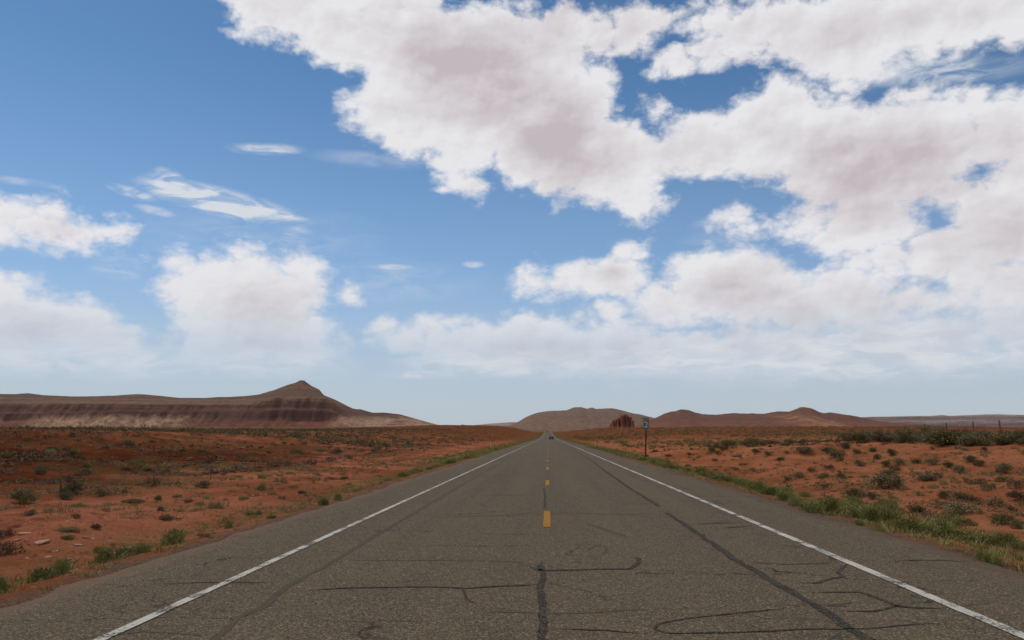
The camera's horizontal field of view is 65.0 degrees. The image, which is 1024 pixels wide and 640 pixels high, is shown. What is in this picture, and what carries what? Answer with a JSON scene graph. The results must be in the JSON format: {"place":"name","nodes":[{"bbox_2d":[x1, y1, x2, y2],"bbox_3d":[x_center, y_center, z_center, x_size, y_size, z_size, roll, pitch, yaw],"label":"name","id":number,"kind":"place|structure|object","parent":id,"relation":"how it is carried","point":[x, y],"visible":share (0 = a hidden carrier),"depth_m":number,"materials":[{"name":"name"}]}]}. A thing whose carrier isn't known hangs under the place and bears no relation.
{"place":"outdoors","nodes":[
{"label":"outdoors","id":0,"kind":"place"},
{"bbox_2d":[0,380,436,426],"bbox_3d":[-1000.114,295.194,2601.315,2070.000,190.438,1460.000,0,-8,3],"label":"mesa","id":1,"kind":"structure","parent":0,"point":[301,403],"depth_m":2223.14,"materials":[{"name":"stone"}]},
{"bbox_2d":[481,422,516,426],"bbox_3d":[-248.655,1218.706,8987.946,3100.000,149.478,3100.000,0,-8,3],"label":"hills","id":2,"kind":"structure","parent":0,"point":[506,424],"depth_m":8629.46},
{"bbox_2d":[0,432,1023,639],"bbox_3d":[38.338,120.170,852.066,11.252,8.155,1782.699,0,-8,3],"label":"road","id":3,"kind":"structure","parent":0,"point":[543,537],"depth_m":9.41,"materials":[{"name":"asphalt"}]},
{"bbox_2d":[0,425,1023,608],"bbox_3d":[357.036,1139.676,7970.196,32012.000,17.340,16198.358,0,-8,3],"label":"ground","id":4,"kind":"structure","parent":0,"point":[10,564],"depth_m":37.39,"materials":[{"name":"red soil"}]},
{"bbox_2d":[0,572,9,592],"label":"green weed","id":5,"kind":"object","parent":4,"relation":"on","point":[3,584],"visible":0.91,"depth_m":9.23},
{"bbox_2d":[0,527,17,538],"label":"brown shrub","id":6,"kind":"object","parent":4,"relation":"on","point":[7,533],"visible":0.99,"depth_m":15.05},
{"bbox_2d":[0,467,22,472],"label":"brown shrub","id":7,"kind":"object","parent":4,"relation":"on","point":[8,470],"visible":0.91,"depth_m":39.53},
{"bbox_2d":[0,539,31,556],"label":"brown shrub","id":8,"kind":"object","parent":4,"relation":"on","point":[5,548],"visible":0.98,"depth_m":13.31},
{"bbox_2d":[9,488,39,503],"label":"sage shrub","id":9,"kind":"object","parent":4,"relation":"on","point":[23,497],"visible":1,"depth_m":24.07,"materials":[{"name":"green plant"}]},
{"bbox_2d":[21,508,37,515],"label":"sage shrub","id":10,"kind":"object","parent":4,"relation":"on","point":[31,512],"visible":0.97,"depth_m":19.32,"materials":[{"name":"green plant"}]},
{"bbox_2d":[24,566,58,582],"bbox_3d":[-5.844,3.134,9.953,0.403,0.242,0.397,2,-8,-15],"label":"green weed","id":11,"kind":"object","parent":4,"relation":"on","point":[44,574],"visible":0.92,"depth_m":9.94,"materials":[{"name":"plant"}]},
{"bbox_2d":[33,539,49,544],"bbox_3d":[-8.518,4.038,14.555,0.242,0.075,0.298,-3,-5,-15],"label":"rock","id":12,"kind":"object","parent":4,"relation":"on","point":[41,542],"visible":1,"depth_m":14.49,"materials":[{"name":"stone"}]},
{"bbox_2d":[41,478,65,483],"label":"brown shrub","id":13,"kind":"object","parent":4,"relation":"on","point":[50,480],"visible":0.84,"depth_m":34.12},
{"bbox_2d":[49,553,71,575],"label":"green weed","id":14,"kind":"object","parent":4,"relation":"on","point":[60,566],"visible":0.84,"depth_m":10.63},
{"bbox_2d":[53,527,79,532],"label":"sage shrub","id":15,"kind":"object","parent":4,"relation":"on","point":[65,529],"visible":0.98,"depth_m":15.67,"materials":[{"name":"green plant"}]},
{"bbox_2d":[56,492,77,499],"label":"sage shrub","id":16,"kind":"object","parent":4,"relation":"on","point":[66,495],"visible":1,"depth_m":25.55,"materials":[{"name":"green plant"}]},
{"bbox_2d":[60,474,76,481],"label":"brown shrub","id":17,"kind":"object","parent":4,"relation":"on","point":[66,477],"visible":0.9,"depth_m":36.37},
{"bbox_2d":[61,480,86,492],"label":"sage shrub","id":18,"kind":"object","parent":4,"relation":"on","point":[74,486],"visible":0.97,"depth_m":26.65,"materials":[{"name":"green plant"}]},
{"bbox_2d":[66,448,81,455],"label":"sage shrub","id":19,"kind":"object","parent":4,"relation":"on","point":[73,451],"visible":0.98,"depth_m":54.89,"materials":[{"name":"green plant"}]},
{"bbox_2d":[75,467,98,474],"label":"sage shrub","id":20,"kind":"object","parent":4,"relation":"on","point":[88,470],"visible":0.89,"depth_m":40.14,"materials":[{"name":"green plant"}]},
{"bbox_2d":[95,488,109,495],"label":"sage shrub","id":21,"kind":"object","parent":4,"relation":"on","point":[100,492],"visible":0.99,"depth_m":26.34,"materials":[{"name":"green plant"}]},
{"bbox_2d":[93,542,120,563],"bbox_3d":[-5.950,3.408,11.785,0.440,0.300,0.445,2,-8,-13],"label":"green weed","id":22,"kind":"object","parent":4,"relation":"on","point":[105,555],"visible":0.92,"depth_m":11.73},
{"bbox_2d":[115,541,132,557],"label":"green weed","id":23,"kind":"object","parent":4,"relation":"on","point":[125,548],"visible":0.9,"depth_m":11.86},
{"bbox_2d":[121,440,135,446],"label":"sage shrub","id":24,"kind":"object","parent":4,"relation":"on","point":[125,443],"visible":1,"depth_m":72.83,"materials":[{"name":"green plant"}]},
{"bbox_2d":[121,498,144,502],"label":"sage shrub","id":25,"kind":"object","parent":4,"relation":"on","point":[132,500],"visible":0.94,"depth_m":25.37,"materials":[{"name":"green plant"}]},
{"bbox_2d":[128,540,151,554],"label":"green weed","id":26,"kind":"object","parent":4,"relation":"on","point":[142,548],"visible":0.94,"depth_m":12.12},
{"bbox_2d":[142,476,163,486],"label":"brown shrub","id":27,"kind":"object","parent":4,"relation":"on","point":[150,482],"visible":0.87,"depth_m":32.06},
{"bbox_2d":[156,514,173,519],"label":"sage shrub","id":28,"kind":"object","parent":4,"relation":"on","point":[167,516],"visible":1,"depth_m":19.12,"materials":[{"name":"green plant"}]},
{"bbox_2d":[159,524,186,546],"bbox_3d":[-5.590,3.543,13.255,0.498,0.387,0.491,0,-8,3],"label":"green weed","id":29,"kind":"object","parent":4,"relation":"on","point":[175,534],"visible":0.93,"depth_m":13.21,"materials":[{"name":"plant"}]},
{"bbox_2d":[194,480,210,487],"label":"sage shrub","id":30,"kind":"object","parent":4,"relation":"on","point":[204,484],"visible":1,"depth_m":29.91,"materials":[{"name":"green plant"}]},
{"bbox_2d":[208,500,224,508],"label":"straw tuft","id":31,"kind":"object","parent":4,"relation":"on","point":[210,507],"visible":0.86,"depth_m":21.15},
{"bbox_2d":[223,518,233,528],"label":"green weed","id":32,"kind":"object","parent":4,"relation":"on","point":[229,525],"visible":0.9,"depth_m":15.52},
{"bbox_2d":[5,442,476,497],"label":"wire fence","id":33,"kind":"object","parent":4,"relation":"on","point":[211,471],"visible":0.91,"depth_m":35.23,"materials":[{"name":"metal"}]},
{"bbox_2d":[0,424,524,483],"bbox_3d":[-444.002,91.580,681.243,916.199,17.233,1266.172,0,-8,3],"label":"desert scrub","id":34,"kind":"object","parent":4,"relation":"on","point":[297,435],"visible":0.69,"depth_m":122.09,"materials":[{"name":"green plant"}]},
{"bbox_2d":[317,498,330,504],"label":"green weed","id":35,"kind":"object","parent":4,"relation":"on","point":[324,502],"visible":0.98,"depth_m":19.75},
{"bbox_2d":[0,426,997,473],"bbox_3d":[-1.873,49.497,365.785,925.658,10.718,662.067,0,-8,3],"label":"dead brush","id":36,"kind":"object","parent":4,"relation":"on","point":[71,458],"visible":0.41,"depth_m":64.48,"materials":[{"name":"plant"}]},
{"bbox_2d":[0,435,1011,587],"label":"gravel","id":37,"kind":"structure","parent":4,"relation":"on","point":[112,559],"depth_m":19.46,"materials":[{"name":"stone"}]},
{"bbox_2d":[0,432,1023,593],"bbox_3d":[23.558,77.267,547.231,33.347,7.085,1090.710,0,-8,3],"label":"grass","id":38,"kind":"structure","parent":4,"relation":"on","point":[982,546],"depth_m":16.34,"materials":[{"name":"plant"}]},
{"bbox_2d":[0,429,1023,517],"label":"desert scrub","id":39,"kind":"object","parent":4,"relation":"on","point":[936,501],"visible":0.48,"depth_m":34.90,"materials":[{"name":"plant"}]},
{"bbox_2d":[0,434,1023,561],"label":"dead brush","id":40,"kind":"object","parent":4,"relation":"on","point":[261,515],"visible":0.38,"depth_m":19.45,"materials":[{"name":"plant"}]},
{"bbox_2d":[642,417,648,456],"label":"road sign","id":41,"kind":"object","parent":4,"relation":"on","point":[645,423],"visible":0.93,"depth_m":69.87,"materials":[{"name":"metal"}]},
{"bbox_2d":[745,479,768,491],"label":"green weed","id":42,"kind":"object","parent":4,"relation":"on","point":[757,485],"visible":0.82,"depth_m":25.02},
{"bbox_2d":[756,485,780,495],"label":"green weed","id":43,"kind":"object","parent":4,"relation":"on","point":[765,490],"visible":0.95,"depth_m":23.97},
{"bbox_2d":[777,491,793,501],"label":"green weed","id":44,"kind":"object","parent":4,"relation":"on","point":[784,496],"visible":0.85,"depth_m":21.23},
{"bbox_2d":[560,425,1023,518],"bbox_3d":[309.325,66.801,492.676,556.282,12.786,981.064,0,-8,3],"label":"desert scrub","id":45,"kind":"object","parent":4,"relation":"on","point":[800,434],"visible":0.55,"depth_m":231.23,"materials":[{"name":"green plant"}]},
{"bbox_2d":[786,496,803,505],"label":"green weed","id":46,"kind":"object","parent":4,"relation":"on","point":[797,501],"visible":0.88,"depth_m":19.59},
{"bbox_2d":[790,445,811,452],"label":"sage shrub","id":47,"kind":"object","parent":4,"relation":"on","point":[800,448],"visible":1,"depth_m":57.56,"materials":[{"name":"green plant"}]},
{"bbox_2d":[799,497,827,512],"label":"green weed","id":48,"kind":"object","parent":4,"relation":"on","point":[812,505],"visible":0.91,"depth_m":17.85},
{"bbox_2d":[820,446,837,453],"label":"sage shrub","id":49,"kind":"object","parent":4,"relation":"on","point":[827,449],"visible":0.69,"depth_m":57.45,"materials":[{"name":"green plant"}]},
{"bbox_2d":[817,495,841,513],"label":"green weed","id":50,"kind":"object","parent":4,"relation":"on","point":[832,504],"visible":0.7,"depth_m":18.08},
{"bbox_2d":[827,450,847,457],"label":"sage shrub","id":51,"kind":"object","parent":4,"relation":"on","point":[838,453],"visible":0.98,"depth_m":55.67,"materials":[{"name":"green plant"}]},
{"bbox_2d":[837,432,853,441],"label":"sage shrub","id":52,"kind":"object","parent":4,"relation":"on","point":[843,435],"visible":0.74,"depth_m":84.52,"materials":[{"name":"green plant"}]},
{"bbox_2d":[839,498,863,517],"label":"green weed","id":53,"kind":"object","parent":4,"relation":"on","point":[854,509],"visible":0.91,"depth_m":17.64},
{"bbox_2d":[842,487,866,496],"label":"sage shrub","id":54,"kind":"object","parent":4,"relation":"on","point":[856,492],"visible":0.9,"depth_m":26.18,"materials":[{"name":"green plant"}]},
{"bbox_2d":[844,494,865,504],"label":"green weed","id":55,"kind":"object","parent":4,"relation":"on","point":[852,499],"visible":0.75,"depth_m":23.23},
{"bbox_2d":[847,432,865,442],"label":"sage shrub","id":56,"kind":"object","parent":4,"relation":"on","point":[857,435],"visible":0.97,"depth_m":68.27,"materials":[{"name":"green plant"}]},
{"bbox_2d":[856,436,872,442],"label":"sage shrub","id":57,"kind":"object","parent":4,"relation":"on","point":[863,439],"visible":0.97,"depth_m":67.93,"materials":[{"name":"green plant"}]},
{"bbox_2d":[857,502,883,522],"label":"green weed","id":58,"kind":"object","parent":4,"relation":"on","point":[871,515],"visible":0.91,"depth_m":16.62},
{"bbox_2d":[865,491,879,498],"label":"sage shrub","id":59,"kind":"object","parent":4,"relation":"on","point":[871,495],"visible":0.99,"depth_m":25.21,"materials":[{"name":"green plant"}]},
{"bbox_2d":[856,499,891,519],"bbox_3d":[8.609,4.533,19.193,0.989,0.506,0.918,-1,-8,6],"label":"green weed","id":60,"kind":"object","parent":4,"relation":"on","point":[880,510],"visible":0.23,"depth_m":18.99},
{"bbox_2d":[870,522,886,532],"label":"green weed","id":61,"kind":"object","parent":4,"relation":"on","point":[880,528],"visible":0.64,"depth_m":13.96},
{"bbox_2d":[872,432,891,441],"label":"sage shrub","id":62,"kind":"object","parent":4,"relation":"on","point":[880,435],"visible":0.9,"depth_m":69.04,"materials":[{"name":"green plant"}]},
{"bbox_2d":[869,496,898,506],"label":"green weed","id":63,"kind":"object","parent":4,"relation":"on","point":[880,500],"visible":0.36,"depth_m":22.44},
{"bbox_2d":[862,472,906,488],"bbox_3d":[13.320,5.759,28.782,1.484,0.627,1.333,-3,-9,22],"label":"sage shrub","id":64,"kind":"object","parent":4,"relation":"on","point":[889,480],"visible":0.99,"depth_m":28.60,"materials":[{"name":"green plant"}]},
{"bbox_2d":[873,430,895,440],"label":"sage shrub","id":65,"kind":"object","parent":4,"relation":"on","point":[879,431],"visible":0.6,"depth_m":69.56,"materials":[{"name":"green plant"}]},
{"bbox_2d":[875,500,900,511],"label":"green weed","id":66,"kind":"object","parent":4,"relation":"on","point":[893,505],"visible":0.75,"depth_m":21.92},
{"bbox_2d":[878,505,897,520],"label":"green weed","id":67,"kind":"object","parent":4,"relation":"on","point":[888,515],"visible":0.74,"depth_m":18.91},
{"bbox_2d":[879,469,899,475],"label":"sage shrub","id":68,"kind":"object","parent":4,"relation":"on","point":[886,472],"visible":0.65,"depth_m":31.89,"materials":[{"name":"green plant"}]},
{"bbox_2d":[890,511,906,519],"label":"green weed","id":69,"kind":"object","parent":4,"relation":"on","point":[898,514],"visible":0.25,"depth_m":19.36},
{"bbox_2d":[892,457,904,464],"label":"sage shrub","id":70,"kind":"object","parent":4,"relation":"on","point":[899,461],"visible":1,"depth_m":38.80,"materials":[{"name":"green plant"}]},
{"bbox_2d":[895,431,910,442],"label":"sage shrub","id":71,"kind":"object","parent":4,"relation":"on","point":[903,436],"visible":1,"depth_m":58.80,"materials":[{"name":"green plant"}]},
{"bbox_2d":[895,427,918,435],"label":"sage shrub","id":72,"kind":"object","parent":4,"relation":"on","point":[910,431],"visible":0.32,"depth_m":82.90,"materials":[{"name":"green plant"}]},
{"bbox_2d":[893,516,925,531],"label":"green weed","id":73,"kind":"object","parent":4,"relation":"on","point":[911,524],"visible":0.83,"depth_m":15.03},
{"bbox_2d":[819,420,1000,439],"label":"wire fence","id":74,"kind":"object","parent":4,"relation":"on","point":[999,421],"visible":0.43,"depth_m":78.34,"materials":[{"name":"brown wood"}]},
{"bbox_2d":[904,436,920,442],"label":"sage shrub","id":75,"kind":"object","parent":4,"relation":"on","point":[912,439],"visible":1,"depth_m":58.29,"materials":[{"name":"green plant"}]},
{"bbox_2d":[908,505,929,512],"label":"sage shrub","id":76,"kind":"object","parent":4,"relation":"on","point":[916,508],"visible":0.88,"depth_m":21.77,"materials":[{"name":"green plant"}]},
{"bbox_2d":[911,472,938,480],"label":"sage shrub","id":77,"kind":"object","parent":4,"relation":"on","point":[928,476],"visible":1,"depth_m":29.48,"materials":[{"name":"green plant"}]},
{"bbox_2d":[917,425,933,434],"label":"sage shrub","id":78,"kind":"object","parent":4,"relation":"on","point":[922,429],"visible":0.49,"depth_m":75.67,"materials":[{"name":"green plant"}]},
{"bbox_2d":[914,519,940,535],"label":"green weed","id":79,"kind":"object","parent":4,"relation":"on","point":[931,528],"visible":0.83,"depth_m":14.78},
{"bbox_2d":[924,458,940,464],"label":"sage shrub","id":80,"kind":"object","parent":4,"relation":"on","point":[932,461],"visible":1,"depth_m":37.64,"materials":[{"name":"green plant"}]},
{"bbox_2d":[926,515,956,530],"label":"green weed","id":81,"kind":"object","parent":4,"relation":"on","point":[944,522],"visible":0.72,"depth_m":17.37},
{"bbox_2d":[937,491,952,498],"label":"sage shrub","id":82,"kind":"object","parent":4,"relation":"on","point":[944,494],"visible":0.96,"depth_m":24.94,"materials":[{"name":"green plant"}]},
{"bbox_2d":[934,522,958,536],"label":"green weed","id":83,"kind":"object","parent":4,"relation":"on","point":[944,529],"visible":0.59,"depth_m":15.96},
{"bbox_2d":[927,429,966,444],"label":"sage shrub","id":84,"kind":"object","parent":4,"relation":"on","point":[943,441],"visible":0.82,"depth_m":54.18,"materials":[{"name":"green plant"}]},
{"bbox_2d":[940,511,965,525],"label":"green weed","id":85,"kind":"object","parent":4,"relation":"on","point":[954,517],"visible":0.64,"depth_m":18.28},
{"bbox_2d":[950,464,965,471],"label":"sage shrub","id":86,"kind":"object","parent":4,"relation":"on","point":[961,468],"visible":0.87,"depth_m":32.45,"materials":[{"name":"green plant"}]},
{"bbox_2d":[938,502,981,514],"bbox_3d":[11.733,4.934,21.049,1.078,0.310,1.087,4,-9,-27],"label":"sage shrub","id":87,"kind":"object","parent":4,"relation":"on","point":[956,508],"visible":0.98,"depth_m":20.98,"materials":[{"name":"green plant"}]},
{"bbox_2d":[944,528,976,539],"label":"green weed","id":88,"kind":"object","parent":4,"relation":"on","point":[961,534],"visible":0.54,"depth_m":15.87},
{"bbox_2d":[952,492,974,500],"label":"sage shrub","id":89,"kind":"object","parent":4,"relation":"on","point":[961,495],"visible":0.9,"depth_m":24.57,"materials":[{"name":"green plant"}]},
{"bbox_2d":[961,517,979,525],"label":"sage shrub","id":90,"kind":"object","parent":4,"relation":"on","point":[968,520],"visible":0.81,"depth_m":18.50,"materials":[{"name":"green plant"}]},
{"bbox_2d":[955,433,986,445],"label":"sage shrub","id":91,"kind":"object","parent":4,"relation":"on","point":[968,439],"visible":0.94,"depth_m":51.74,"materials":[{"name":"green plant"}]},
{"bbox_2d":[964,455,980,461],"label":"sage shrub","id":92,"kind":"object","parent":4,"relation":"on","point":[970,458],"visible":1,"depth_m":36.88,"materials":[{"name":"green plant"}]},
{"bbox_2d":[964,478,987,484],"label":"brown shrub","id":93,"kind":"object","parent":4,"relation":"on","point":[980,479],"visible":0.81,"depth_m":28.53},
{"bbox_2d":[963,531,996,544],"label":"green weed","id":94,"kind":"object","parent":4,"relation":"on","point":[977,535],"visible":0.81,"depth_m":15.43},
{"bbox_2d":[967,429,995,440],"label":"sage shrub","id":95,"kind":"object","parent":4,"relation":"on","point":[986,433],"visible":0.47,"depth_m":52.42,"materials":[{"name":"green plant"}]},
{"bbox_2d":[973,437,993,445],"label":"sage shrub","id":96,"kind":"object","parent":4,"relation":"on","point":[985,442],"visible":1,"depth_m":51.05,"materials":[{"name":"green plant"}]},
{"bbox_2d":[969,547,1006,566],"bbox_3d":[6.263,3.120,10.549,0.426,0.262,0.516,2,-8,-15],"label":"green weed","id":97,"kind":"object","parent":4,"relation":"on","point":[986,557],"visible":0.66,"depth_m":10.55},
{"bbox_2d":[985,498,1004,505],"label":"brown shrub","id":98,"kind":"object","parent":4,"relation":"on","point":[995,502],"visible":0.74,"depth_m":21.57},
{"bbox_2d":[988,512,1014,524],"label":"sage shrub","id":99,"kind":"object","parent":4,"relation":"on","point":[1006,518],"visible":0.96,"depth_m":18.45,"materials":[{"name":"green plant"}]},
{"bbox_2d":[988,435,1015,444],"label":"sage shrub","id":100,"kind":"object","parent":4,"relation":"on","point":[998,440],"visible":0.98,"depth_m":50.83,"materials":[{"name":"green plant"}]},
{"bbox_2d":[987,527,1018,547],"bbox_3d":[9.385,4.141,15.403,0.679,0.415,0.706,-1,-8,9],"label":"green weed","id":101,"kind":"object","parent":4,"relation":"on","point":[1006,538],"visible":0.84,"depth_m":15.28,"materials":[{"name":"plant"}]},
{"bbox_2d":[995,462,1013,472],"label":"sage shrub","id":102,"kind":"object","parent":4,"relation":"on","point":[1005,467],"visible":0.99,"depth_m":31.78,"materials":[{"name":"green plant"}]},
{"bbox_2d":[1006,490,1023,500],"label":"sage shrub","id":103,"kind":"object","parent":4,"relation":"on","point":[1012,494],"visible":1,"depth_m":22.01,"materials":[{"name":"green plant"}]},
{"bbox_2d":[1006,478,1023,488],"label":"brown shrub","id":104,"kind":"object","parent":4,"relation":"on","point":[1014,482],"visible":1,"depth_m":25.30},
{"bbox_2d":[1008,431,1023,443],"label":"sage shrub","id":105,"kind":"object","parent":4,"relation":"on","point":[1018,436],"visible":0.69,"depth_m":50.04,"materials":[{"name":"green plant"}]},
{"bbox_2d":[1009,539,1023,551],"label":"green weed","id":106,"kind":"object","parent":4,"relation":"on","point":[1015,544],"visible":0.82,"depth_m":14.39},
{"bbox_2d":[1010,519,1023,528],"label":"sage shrub","id":107,"kind":"object","parent":4,"relation":"on","point":[1016,523],"visible":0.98,"depth_m":17.95,"materials":[{"name":"green plant"}]},
{"bbox_2d":[0,0,1023,424],"label":"sky","id":108,"kind":"structure","parent":0,"point":[439,212],"materials":[{"name":"blue"}]},
{"bbox_2d":[508,407,653,431],"bbox_3d":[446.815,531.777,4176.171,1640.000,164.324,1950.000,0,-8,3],"label":"hill","id":109,"kind":"structure","parent":0,"point":[576,418],"depth_m":3868.34,"materials":[{"name":"stone"}]},
{"bbox_2d":[609,414,633,426],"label":"butte","id":110,"kind":"object","parent":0,"point":[624,420],"visible":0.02,"depth_m":1463.37,"materials":[{"name":"red stone"}]},
{"bbox_2d":[634,407,920,427],"bbox_3d":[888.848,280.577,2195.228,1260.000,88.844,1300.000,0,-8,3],"label":"hill","id":111,"kind":"structure","parent":0,"point":[797,417],"depth_m":2025.04,"materials":[{"name":"stone"}]},
{"bbox_2d":[862,414,1023,426],"bbox_3d":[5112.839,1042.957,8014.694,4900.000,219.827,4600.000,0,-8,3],"label":"tableland","id":112,"kind":"structure","parent":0,"point":[1006,420],"depth_m":7528.73,"materials":[{"name":"stone"}]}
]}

